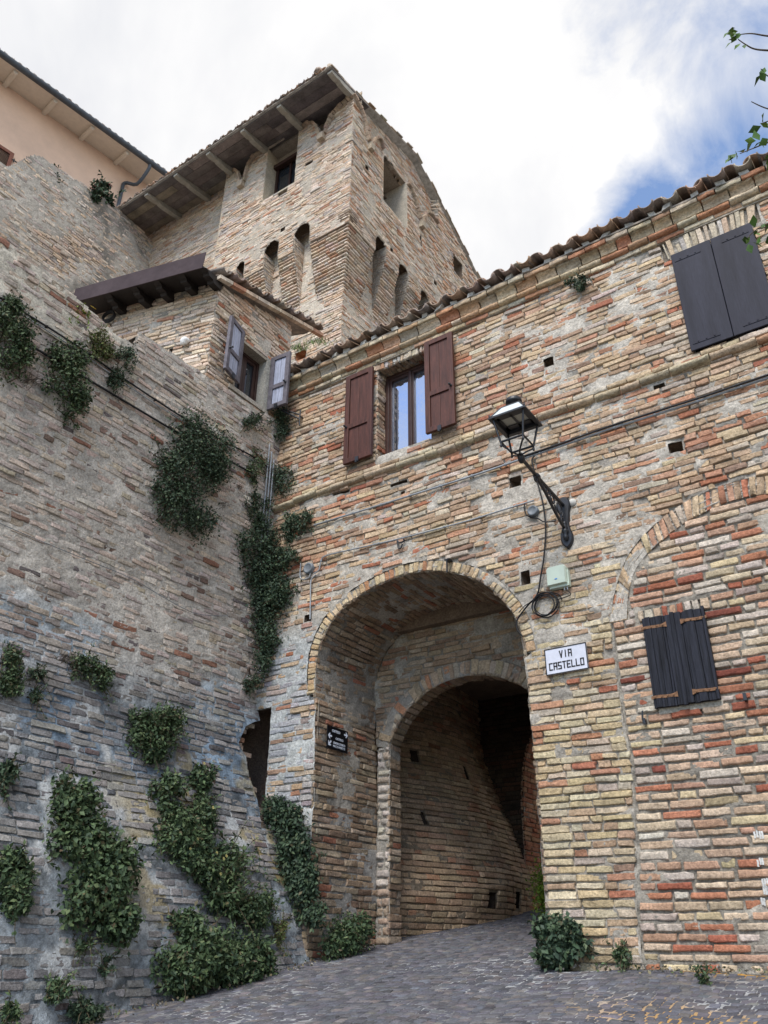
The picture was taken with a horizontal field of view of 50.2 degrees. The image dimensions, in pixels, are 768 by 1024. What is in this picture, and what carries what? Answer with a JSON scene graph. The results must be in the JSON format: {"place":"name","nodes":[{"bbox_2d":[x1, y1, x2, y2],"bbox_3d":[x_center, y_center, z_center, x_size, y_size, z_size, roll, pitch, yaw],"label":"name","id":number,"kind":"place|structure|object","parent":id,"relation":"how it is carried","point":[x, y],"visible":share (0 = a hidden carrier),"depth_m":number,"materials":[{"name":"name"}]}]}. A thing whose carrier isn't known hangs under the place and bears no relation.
{"place":"outdoors","nodes":[
{"label":"outdoors","id":0,"kind":"place"},
{"bbox_2d":[116,63,480,445],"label":"castle tower","id":1,"kind":"structure","parent":0,"point":[315,196],"depth_m":20.00,"materials":[{"name":"beige brick"}]},
{"bbox_2d":[0,154,152,293],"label":"wall","id":2,"kind":"structure","parent":1,"relation":"attached to","point":[68,234],"depth_m":20.95,"materials":[{"name":"beige brick"}]},
{"bbox_2d":[54,163,64,182],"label":"plant","id":3,"kind":"object","parent":2,"relation":"attached to","point":[58,174],"visible":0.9,"depth_m":21.20,"materials":[{"name":"green plant"}]},
{"bbox_2d":[88,170,126,206],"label":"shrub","id":4,"kind":"object","parent":2,"relation":"on","point":[101,190],"visible":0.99,"depth_m":22.39,"materials":[{"name":"green plant"}]},
{"bbox_2d":[262,134,298,200],"bbox_3d":[-2.439,-8.608,20.743,1.080,2.020,0.510,-18,-33,30],"label":"window","id":5,"kind":"structure","parent":1,"relation":"in","point":[281,160],"depth_m":21.06,"materials":[{"name":"beige glass"}]},
{"bbox_2d":[367,153,407,227],"bbox_3d":[-0.085,-7.911,20.701,0.890,1.770,1.110,-18,-33,30],"label":"window","id":6,"kind":"structure","parent":1,"relation":"in","point":[396,195],"depth_m":21.16,"materials":[{"name":"beige glass"}]},
{"bbox_2d":[0,0,767,279],"label":"sky","id":7,"kind":"structure","parent":0,"point":[535,125],"materials":[{"name":"white"}]},
{"bbox_2d":[94,907,767,1023],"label":"street","id":8,"kind":"structure","parent":0,"point":[489,973],"depth_m":5.99,"materials":[{"name":"stone"}]},
{"bbox_2d":[71,944,767,1023],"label":"grit","id":9,"kind":"object","parent":8,"relation":"on","point":[571,967],"visible":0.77,"depth_m":6.29,"materials":[{"name":"grey gravel"}]},
{"bbox_2d":[374,935,767,975],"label":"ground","id":10,"kind":"structure","parent":0,"point":[745,974],"depth_m":5.99,"materials":[{"name":"grey stone"}]},
{"bbox_2d":[0,49,167,206],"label":"rendered house","id":11,"kind":"structure","parent":10,"relation":"on","point":[49,123],"depth_m":28.12,"materials":[{"name":"beige paint"}]},
{"bbox_2d":[0,237,308,1023],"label":"retaining wall","id":12,"kind":"structure","parent":10,"relation":"on","point":[82,494],"depth_m":8.40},
{"bbox_2d":[0,990,25,1023],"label":"wall shrub","id":13,"kind":"object","parent":12,"relation":"attached to","point":[10,1011],"visible":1,"depth_m":5.43,"materials":[{"name":"green plant"}]},
{"bbox_2d":[0,640,26,698],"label":"wall shrub","id":14,"kind":"object","parent":12,"relation":"attached to","point":[10,680],"visible":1,"depth_m":7.13,"materials":[{"name":"green plant"}]},
{"bbox_2d":[0,752,26,811],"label":"wall shrub","id":15,"kind":"object","parent":12,"relation":"attached to","point":[9,769],"visible":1,"depth_m":6.52,"materials":[{"name":"green plant"}]},
{"bbox_2d":[0,839,40,946],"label":"ivy","id":16,"kind":"object","parent":12,"relation":"attached to","point":[17,871],"visible":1,"depth_m":5.95,"materials":[{"name":"green plant"}]},
{"bbox_2d":[0,289,41,390],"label":"ivy","id":17,"kind":"object","parent":12,"relation":"attached to","point":[15,306],"visible":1,"depth_m":8.16,"materials":[{"name":"green plant"}]},
{"bbox_2d":[16,367,46,393],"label":"grass tuft","id":18,"kind":"object","parent":12,"relation":"attached to","point":[31,379],"visible":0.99,"depth_m":8.29,"materials":[{"name":"green plant"}]},
{"bbox_2d":[26,680,48,718],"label":"wall shrub","id":19,"kind":"object","parent":12,"relation":"attached to","point":[35,696],"visible":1,"depth_m":7.23,"materials":[{"name":"green plant"}]},
{"bbox_2d":[22,662,52,698],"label":"wall shrub","id":20,"kind":"object","parent":12,"relation":"attached to","point":[34,673],"visible":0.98,"depth_m":7.37,"materials":[{"name":"green plant"}]},
{"bbox_2d":[43,970,86,1006],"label":"wall shrub","id":21,"kind":"object","parent":12,"relation":"attached to","point":[60,988],"visible":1,"depth_m":5.80,"materials":[{"name":"green plant"}]},
{"bbox_2d":[40,335,99,432],"bbox_3d":[-3.266,-1.391,8.628,0.408,1.125,0.791,-18,-33,30],"label":"ivy","id":22,"kind":"object","parent":12,"relation":"attached to","point":[71,370],"visible":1,"depth_m":8.59,"materials":[{"name":"green plant"}]},
{"bbox_2d":[56,647,87,678],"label":"grass tuft","id":23,"kind":"object","parent":12,"relation":"attached to","point":[64,658],"visible":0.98,"depth_m":7.77,"materials":[{"name":"green plant"}]},
{"bbox_2d":[67,303,95,327],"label":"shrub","id":24,"kind":"object","parent":12,"relation":"on","point":[84,312],"visible":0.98,"depth_m":9.09,"materials":[{"name":"green plant"}]},
{"bbox_2d":[71,926,106,968],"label":"wall shrub","id":25,"kind":"object","parent":12,"relation":"attached to","point":[84,945],"visible":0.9,"depth_m":6.15,"materials":[{"name":"green plant"}]},
{"bbox_2d":[64,988,115,1023],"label":"wall shrub","id":26,"kind":"object","parent":12,"relation":"attached to","point":[83,1010],"visible":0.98,"depth_m":5.87,"materials":[{"name":"green plant"}]},
{"bbox_2d":[65,643,121,705],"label":"ivy","id":27,"kind":"object","parent":12,"relation":"attached to","point":[103,671],"visible":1,"depth_m":7.90,"materials":[{"name":"green plant"}]},
{"bbox_2d":[38,764,151,956],"bbox_3d":[-2.336,2.776,6.636,0.919,1.454,0.860,8,-29,-14],"label":"ivy","id":28,"kind":"object","parent":12,"relation":"attached to","point":[108,864],"visible":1,"depth_m":6.49,"materials":[{"name":"green plant"}]},
{"bbox_2d":[84,322,118,364],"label":"wall shrub","id":29,"kind":"object","parent":12,"relation":"attached to","point":[105,351],"visible":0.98,"depth_m":9.09,"materials":[{"name":"green plant"}]},
{"bbox_2d":[86,948,129,992],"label":"wall shrub","id":30,"kind":"object","parent":12,"relation":"attached to","point":[104,969],"visible":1,"depth_m":6.22,"materials":[{"name":"green plant"}]},
{"bbox_2d":[0,523,216,615],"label":"cable","id":31,"kind":"object","parent":12,"relation":"attached to","point":[107,568],"visible":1,"depth_m":8.48,"materials":[{"name":"grey plastic"}]},
{"bbox_2d":[106,342,141,393],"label":"wall shrub","id":32,"kind":"object","parent":12,"relation":"attached to","point":[110,381],"visible":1,"depth_m":9.30,"materials":[{"name":"green plant"}]},
{"bbox_2d":[0,300,258,463],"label":"cable","id":33,"kind":"object","parent":12,"relation":"attached to","point":[128,385],"visible":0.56,"depth_m":9.44,"materials":[{"name":"grey rubber"}]},
{"bbox_2d":[0,297,269,468],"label":"cable","id":34,"kind":"object","parent":12,"relation":"attached to","point":[96,359],"visible":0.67,"depth_m":9.43,"materials":[{"name":"black rubber"}]},
{"bbox_2d":[36,348,251,472],"bbox_3d":[-2.669,-1.106,9.647,0.028,0.176,3.333,-18,-33,30],"label":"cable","id":35,"kind":"object","parent":12,"relation":"attached to","point":[111,393],"visible":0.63,"depth_m":9.32,"materials":[{"name":"black rubber"}]},
{"bbox_2d":[122,700,192,775],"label":"ivy","id":36,"kind":"object","parent":12,"relation":"attached to","point":[150,729],"visible":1,"depth_m":8.12,"materials":[{"name":"green plant"}]},
{"bbox_2d":[141,758,227,892],"bbox_3d":[-1.941,2.939,7.819,0.915,1.277,0.948,15,-32,-25],"label":"ivy","id":37,"kind":"object","parent":12,"relation":"attached to","point":[189,847],"visible":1,"depth_m":7.67,"materials":[{"name":"green plant"}]},
{"bbox_2d":[143,403,239,548],"bbox_3d":[-2.222,-0.478,9.761,0.518,1.808,1.462,-18,-33,30],"label":"ivy","id":38,"kind":"object","parent":12,"relation":"attached to","point":[181,494],"visible":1,"depth_m":9.72,"materials":[{"name":"green plant"}]},
{"bbox_2d":[74,252,323,427],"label":"brick house","id":39,"kind":"structure","parent":12,"relation":"on","point":[236,330],"depth_m":11.55,"materials":[{"name":"brown brick"}]},
{"bbox_2d":[102,310,115,322],"bbox_3d":[-3.982,-2.828,11.865,0.222,0.212,0.048,-9,-30,18],"label":"cable coil","id":40,"kind":"object","parent":39,"relation":"attached to","point":[110,319],"visible":0.99,"depth_m":11.84,"materials":[{"name":"black rubber"}]},
{"bbox_2d":[180,336,189,345],"bbox_3d":[-2.690,-2.311,11.054,0.146,0.149,0.097,-18,-33,30],"label":"stone lump","id":41,"kind":"object","parent":39,"relation":"in","point":[184,340],"visible":1,"depth_m":11.02,"materials":[{"name":"white stone"}]},
{"bbox_2d":[227,340,270,413],"bbox_3d":[-1.948,-1.914,11.551,0.240,0.960,0.780,-18,-33,30],"label":"window","id":42,"kind":"structure","parent":39,"relation":"in","point":[253,386],"depth_m":11.71,"materials":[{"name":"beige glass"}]},
{"bbox_2d":[148,900,281,1002],"bbox_3d":[-1.373,3.830,7.127,0.522,0.801,1.654,-18,-33,30],"label":"bush","id":43,"kind":"object","parent":12,"relation":"attached to","point":[202,960],"visible":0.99,"depth_m":6.88,"materials":[{"name":"green plant"}]},
{"bbox_2d":[215,483,242,509],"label":"grass tuft","id":44,"kind":"object","parent":12,"relation":"attached to","point":[238,486],"visible":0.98,"depth_m":10.31,"materials":[{"name":"green plant"}]},
{"bbox_2d":[200,817,279,938],"bbox_3d":[-1.378,3.478,7.718,0.629,1.142,1.230,-8,-29,15],"label":"ivy","id":45,"kind":"object","parent":12,"relation":"attached to","point":[229,897],"visible":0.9,"depth_m":7.64,"materials":[{"name":"green plant"}]},
{"bbox_2d":[242,667,264,698],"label":"wall shrub","id":46,"kind":"object","parent":12,"relation":"attached to","point":[249,684],"visible":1,"depth_m":9.75,"materials":[{"name":"green plant"}]},
{"bbox_2d":[240,410,267,436],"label":"wall shrub","id":47,"kind":"object","parent":12,"relation":"attached to","point":[253,420],"visible":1,"depth_m":11.06,"materials":[{"name":"green plant"}]},
{"bbox_2d":[241,443,272,487],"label":"wall shrub","id":48,"kind":"object","parent":12,"relation":"attached to","point":[252,468],"visible":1,"depth_m":10.86,"materials":[{"name":"green plant"}]},
{"bbox_2d":[233,885,284,938],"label":"ivy","id":49,"kind":"object","parent":12,"relation":"attached to","point":[259,907],"visible":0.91,"depth_m":7.77,"materials":[{"name":"green plant"}]},
{"bbox_2d":[241,487,277,536],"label":"wall shrub","id":50,"kind":"object","parent":12,"relation":"attached to","point":[259,514],"visible":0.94,"depth_m":10.71,"materials":[{"name":"green plant"}]},
{"bbox_2d":[260,444,269,545],"bbox_3d":[-1.589,-0.237,10.969,0.023,1.600,0.023,-18,-33,30],"label":"conduit","id":51,"kind":"object","parent":12,"relation":"attached to","point":[266,483],"visible":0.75,"depth_m":11.04,"materials":[{"name":"grey metal"}]},
{"bbox_2d":[263,452,272,537],"bbox_3d":[-1.557,-0.237,11.020,0.023,1.350,0.023,-18,-33,30],"label":"conduit","id":52,"kind":"object","parent":12,"relation":"attached to","point":[269,482],"visible":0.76,"depth_m":11.11,"materials":[{"name":"grey metal"}]},
{"bbox_2d":[233,516,305,679],"bbox_3d":[-1.525,1.006,10.228,0.655,2.145,0.996,-51,-57,56],"label":"ivy","id":53,"kind":"object","parent":12,"relation":"attached to","point":[273,597],"visible":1,"depth_m":10.26,"materials":[{"name":"green plant"}]},
{"bbox_2d":[266,459,274,539],"bbox_3d":[-1.527,-0.171,11.037,0.023,1.250,0.023,-18,-33,30],"label":"conduit","id":54,"kind":"object","parent":12,"relation":"attached to","point":[271,493],"visible":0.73,"depth_m":11.08,"materials":[{"name":"grey metal"}]},
{"bbox_2d":[264,405,295,442],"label":"wall shrub","id":55,"kind":"object","parent":12,"relation":"attached to","point":[281,415],"visible":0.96,"depth_m":11.56,"materials":[{"name":"green plant"}]},
{"bbox_2d":[269,909,293,957],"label":"wall shrub","id":56,"kind":"object","parent":12,"relation":"attached to","point":[281,927],"visible":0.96,"depth_m":7.92,"materials":[{"name":"green plant"}]},
{"bbox_2d":[269,460,298,500],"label":"wall shrub","id":57,"kind":"object","parent":12,"relation":"attached to","point":[278,474],"visible":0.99,"depth_m":11.12,"materials":[{"name":"green plant"}]},
{"bbox_2d":[260,793,329,935],"bbox_3d":[-0.988,3.623,8.557,1.041,1.438,0.393,-18,-33,30],"label":"ivy","id":58,"kind":"object","parent":12,"relation":"attached to","point":[301,868],"visible":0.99,"depth_m":8.49,"materials":[{"name":"green plant"}]},
{"bbox_2d":[317,909,376,961],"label":"bush","id":59,"kind":"object","parent":10,"relation":"on","point":[340,938],"visible":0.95,"depth_m":8.34,"materials":[{"name":"green plant"}]},
{"bbox_2d":[256,152,767,973],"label":"gatehouse","id":60,"kind":"object","parent":10,"relation":"on","point":[468,772],"visible":0.91,"depth_m":8.93,"materials":[{"name":"brick"}]},
{"bbox_2d":[277,408,303,425],"bbox_3d":[-1.320,-1.340,11.510,0.399,0.328,0.081,2,-28,-3],"label":"iron bracket","id":61,"kind":"object","parent":60,"relation":"attached to","point":[299,414],"visible":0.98,"depth_m":11.52,"materials":[{"name":"grey metal"}]},
{"bbox_2d":[276,506,317,543],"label":"wall shrub","id":62,"kind":"object","parent":60,"relation":"attached to","point":[294,520],"visible":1,"depth_m":10.59,"materials":[{"name":"green plant"}]},
{"bbox_2d":[303,562,314,573],"bbox_3d":[-0.939,0.703,10.225,0.150,0.150,0.054,-18,-33,30],"label":"junction box","id":63,"kind":"object","parent":60,"relation":"attached to","point":[308,567],"visible":1,"depth_m":10.20,"materials":[{"name":"grey plastic"}]},
{"bbox_2d":[299,563,310,579],"bbox_3d":[-0.984,0.735,10.245,0.185,0.250,0.015,-18,-33,30],"label":"cable","id":64,"kind":"object","parent":63,"relation":"attached to","point":[300,574],"visible":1,"depth_m":10.25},
{"bbox_2d":[309,574,315,618],"bbox_3d":[-0.875,1.033,10.002,0.091,0.578,0.018,-18,-33,30],"label":"conduit","id":65,"kind":"object","parent":60,"relation":"attached to","point":[310,597],"visible":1,"depth_m":10.00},
{"bbox_2d":[289,336,336,353],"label":"roof weeds","id":66,"kind":"object","parent":60,"relation":"on","point":[300,348],"visible":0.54,"depth_m":14.09,"materials":[{"name":"green plant"}]},
{"bbox_2d":[326,725,347,753],"bbox_3d":[-0.534,2.607,9.398,0.015,0.252,0.389,-18,-33,30],"label":"direction sign","id":67,"kind":"object","parent":60,"relation":"attached to","point":[336,739],"visible":1,"depth_m":9.38,"materials":[{"name":"black metal"}]},
{"bbox_2d":[396,539,404,548],"bbox_3d":[0.201,0.377,9.536,0.116,0.125,0.039,-18,-33,30],"label":"iron hook","id":68,"kind":"object","parent":60,"relation":"attached to","point":[397,541],"visible":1,"depth_m":9.53,"materials":[{"name":"grey metal"}]},
{"bbox_2d":[375,350,432,458],"bbox_3d":[0.311,-1.350,10.589,0.869,1.438,0.274,-18,-33,30],"label":"window","id":69,"kind":"structure","parent":60,"relation":"in","point":[403,396],"depth_m":10.76,"materials":[{"name":"brown glass"}]},
{"bbox_2d":[314,500,533,573],"bbox_3d":[0.368,0.288,9.454,2.978,0.218,0.045,-18,-33,30],"label":"conduit","id":70,"kind":"object","parent":60,"relation":"attached to","point":[478,517],"visible":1,"depth_m":9.39,"materials":[{"name":"grey metal"}]},
{"bbox_2d":[444,558,452,572],"bbox_3d":[0.710,0.599,8.985,0.060,0.162,0.090,-18,-33,30],"label":"iron strap","id":71,"kind":"object","parent":60,"relation":"attached to","point":[448,560],"visible":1,"depth_m":8.98,"materials":[{"name":"black metal"}]},
{"bbox_2d":[488,395,575,548],"bbox_3d":[1.522,-0.405,8.094,0.391,1.198,1.303,-18,-33,30],"label":"street lamp","id":72,"kind":"object","parent":60,"relation":"attached to","point":[514,416],"visible":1,"depth_m":7.98,"materials":[{"name":"black metal"}]},
{"bbox_2d":[527,505,539,516],"bbox_3d":[1.575,-0.009,8.664,0.124,0.124,0.054,-18,-33,30],"label":"junction box","id":73,"kind":"object","parent":60,"relation":"attached to","point":[533,510],"visible":1,"depth_m":8.64,"materials":[{"name":"grey plastic"}]},
{"bbox_2d":[524,503,555,522],"bbox_3d":[1.633,0.003,8.615,0.346,0.315,0.013,-18,-33,30],"label":"cable","id":74,"kind":"object","parent":60,"relation":"attached to","point":[536,517],"visible":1,"depth_m":8.61,"materials":[{"name":"black rubber"}]},
{"bbox_2d":[314,377,767,525],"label":"conduit","id":75,"kind":"object","parent":60,"relation":"attached to","point":[602,431],"visible":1,"depth_m":8.79,"materials":[{"name":"grey metal"}]},
{"bbox_2d":[515,456,545,635],"bbox_3d":[1.505,0.310,8.540,0.429,2.013,0.016,-18,-33,30],"label":"cable","id":76,"kind":"object","parent":75,"relation":"hanging from","point":[523,610],"visible":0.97,"depth_m":8.36,"materials":[{"name":"black rubber"}]},
{"bbox_2d":[524,374,767,456],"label":"cable","id":77,"kind":"object","parent":75,"relation":"attached to","point":[662,409],"visible":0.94,"depth_m":8.30,"materials":[{"name":"black rubber"}]},
{"bbox_2d":[546,564,570,590],"bbox_3d":[1.732,0.665,8.150,0.219,0.260,0.098,-18,-33,30],"label":"utility box","id":78,"kind":"object","parent":60,"relation":"attached to","point":[558,577],"visible":1,"depth_m":8.12,"materials":[{"name":"white plastic"}]},
{"bbox_2d":[531,590,570,617],"bbox_3d":[1.651,0.899,8.089,0.424,0.277,0.051,-18,-33,30],"label":"cable coil","id":79,"kind":"object","parent":78,"relation":"hanging from","point":[538,597],"visible":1,"depth_m":8.11,"materials":[{"name":"black rubber"}]},
{"bbox_2d":[527,911,598,972],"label":"bush","id":80,"kind":"object","parent":60,"relation":"attached to","point":[560,945],"visible":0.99,"depth_m":6.63,"materials":[{"name":"green plant"}]},
{"bbox_2d":[544,642,588,675],"bbox_3d":[1.729,1.396,7.780,0.425,0.257,0.016,-18,-33,30],"label":"street sign","id":81,"kind":"object","parent":60,"relation":"attached to","point":[567,658],"visible":1,"depth_m":7.77,"materials":[{"name":"white ceramic"}]},
{"bbox_2d":[563,272,596,292],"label":"plant","id":82,"kind":"object","parent":60,"relation":"attached to","point":[580,284],"visible":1,"depth_m":9.49,"materials":[{"name":"green plant"}]},
{"bbox_2d":[641,711,646,723],"bbox_3d":[2.267,1.795,7.145,0.030,0.115,0.060,-18,-33,30],"label":"shutter catch","id":83,"kind":"object","parent":60,"relation":"attached to","point":[644,720],"visible":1,"depth_m":7.12,"materials":[{"name":"black metal"}]},
{"bbox_2d":[742,693,747,701],"bbox_3d":[2.973,1.524,6.744,0.026,0.060,0.062,-18,-33,30],"label":"shutter catch","id":84,"kind":"object","parent":60,"relation":"attached to","point":[745,698],"visible":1,"depth_m":6.72,"materials":[{"name":"black metal"}]},
{"bbox_2d":[525,852,545,916],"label":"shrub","id":85,"kind":"object","parent":10,"relation":"on","point":[539,887],"visible":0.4,"depth_m":10.62,"materials":[{"name":"green plant"}]},
{"bbox_2d":[596,935,636,972],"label":"wall shrub","id":86,"kind":"object","parent":10,"relation":"on","point":[620,953],"visible":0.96,"depth_m":6.44,"materials":[{"name":"green plant"}]},
{"bbox_2d":[689,961,716,985],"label":"wall shrub","id":87,"kind":"object","parent":10,"relation":"on","point":[704,978],"visible":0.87,"depth_m":5.62,"materials":[{"name":"green plant"}]},
{"bbox_2d":[723,27,767,252],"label":"tree","id":88,"kind":"object","parent":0,"point":[754,129],"visible":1,"depth_m":4.30,"materials":[{"name":"green plant"}]}
]}

